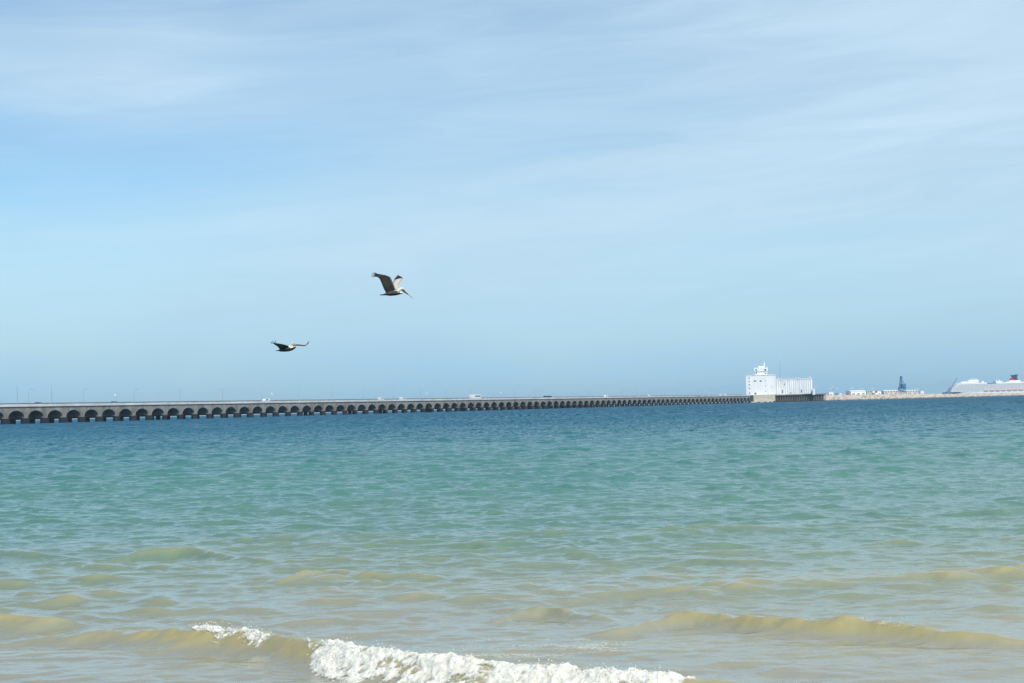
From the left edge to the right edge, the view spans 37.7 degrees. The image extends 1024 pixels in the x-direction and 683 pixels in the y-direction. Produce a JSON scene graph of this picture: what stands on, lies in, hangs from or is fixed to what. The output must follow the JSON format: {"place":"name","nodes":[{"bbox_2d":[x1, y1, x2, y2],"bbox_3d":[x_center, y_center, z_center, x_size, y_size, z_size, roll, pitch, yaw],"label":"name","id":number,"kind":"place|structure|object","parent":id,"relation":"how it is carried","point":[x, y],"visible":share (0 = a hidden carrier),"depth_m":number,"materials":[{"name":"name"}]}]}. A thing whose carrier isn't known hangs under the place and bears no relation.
{"place":"outdoors","nodes":[
{"label":"outdoors","id":0,"kind":"place"},
{"bbox_2d":[271,341,308,351],"bbox_3d":[-8.989,0.180,60.204,1.047,0.462,2.004,-2,-3,14],"label":"pelican","id":1,"kind":"object","parent":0,"point":[284,348],"visible":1,"depth_m":59.95,"materials":[{"name":"grey"}]},
{"bbox_2d":[0,395,750,423],"bbox_3d":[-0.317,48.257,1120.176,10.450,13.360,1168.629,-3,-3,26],"label":"arched viaduct","id":2,"kind":"object","parent":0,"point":[24,413],"visible":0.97,"depth_m":865.34,"materials":[{"name":"concrete"}]},
{"bbox_2d":[469,395,480,397],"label":"bus","id":3,"kind":"object","parent":2,"relation":"on","point":[474,396],"visible":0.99,"depth_m":1061.31,"materials":[{"name":"white paint"}]},
{"bbox_2d":[372,272,411,297],"bbox_3d":[-4.758,-2.123,57.657,1.654,0.989,0.879,0,-3,-25],"label":"pelican","id":4,"kind":"object","parent":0,"point":[389,286],"visible":1,"depth_m":57.44,"materials":[{"name":"grey"}]},
{"bbox_2d":[0,396,1023,682],"bbox_3d":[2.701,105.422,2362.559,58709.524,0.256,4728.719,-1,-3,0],"label":"sea","id":5,"kind":"structure","parent":0,"point":[792,542],"depth_m":18.89,"materials":[{"name":"liquid"}]},
{"bbox_2d":[189,620,271,647],"bbox_3d":[-2.047,2.134,10.822,0.953,0.227,0.248,-4,-4,44],"label":"crest foam","id":6,"kind":"object","parent":5,"relation":"on","point":[256,635],"visible":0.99,"depth_m":10.82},
{"bbox_2d":[306,636,695,682],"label":"breaker foam","id":7,"kind":"object","parent":5,"relation":"on","point":[329,657],"visible":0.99,"depth_m":9.23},
{"bbox_2d":[471,638,623,656],"bbox_3d":[0.209,2.138,10.408,1.476,0.094,1.160,-1,-3,0],"label":"foam lace","id":8,"kind":"object","parent":5,"relation":"on","point":[562,649],"visible":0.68,"depth_m":10.32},
{"bbox_2d":[773,393,826,401],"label":"piled wharf","id":9,"kind":"structure","parent":5,"relation":"in","point":[796,397],"depth_m":1662.54,"materials":[{"name":"concrete"}]},
{"bbox_2d":[745,362,814,394],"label":"grain terminal","id":10,"kind":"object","parent":9,"relation":"on","point":[760,382],"visible":1,"depth_m":1663.55,"materials":[{"name":"white concrete"}]},
{"bbox_2d":[942,374,1023,393],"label":"cruise ship","id":11,"kind":"object","parent":5,"relation":"on","point":[1013,384],"visible":0.9,"depth_m":3481.16,"materials":[{"name":"white paint"}]},
{"bbox_2d":[0,0,1023,420],"label":"sky","id":12,"kind":"structure","parent":0,"point":[586,197],"materials":[{"name":"blue"}]},
{"bbox_3d":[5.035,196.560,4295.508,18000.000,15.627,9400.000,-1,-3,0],"label":"sand","id":13,"kind":"structure","parent":0,"visible":0},
{"bbox_2d":[750,395,774,402],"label":"quay block","id":14,"kind":"structure","parent":13,"relation":"on","point":[762,398],"depth_m":1657.56,"materials":[{"name":"concrete"}]},
{"bbox_2d":[824,392,1023,400],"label":"breakwater","id":15,"kind":"object","parent":13,"relation":"on","point":[830,397],"visible":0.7,"depth_m":1836.63,"materials":[{"name":"stone"}]},
{"bbox_2d":[846,390,865,394],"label":"warehouse","id":16,"kind":"structure","parent":15,"relation":"on","point":[856,392],"depth_m":1787.00,"materials":[{"name":"metal"}]},
{"bbox_2d":[881,390,897,394],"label":"warehouse","id":17,"kind":"structure","parent":15,"relation":"on","point":[883,392],"depth_m":1846.73,"materials":[{"name":"metal"}]},
{"bbox_2d":[898,376,905,392],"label":"harbour crane","id":18,"kind":"object","parent":15,"relation":"on","point":[903,386],"visible":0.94,"depth_m":1909.94,"materials":[{"name":"blue paint"}]},
{"bbox_2d":[901,390,917,393],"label":"warehouse","id":19,"kind":"structure","parent":15,"relation":"on","point":[911,391],"depth_m":1884.60,"materials":[{"name":"metal"}]},
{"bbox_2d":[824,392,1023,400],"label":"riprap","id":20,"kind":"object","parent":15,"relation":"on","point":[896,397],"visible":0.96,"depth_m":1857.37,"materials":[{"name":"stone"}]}
]}

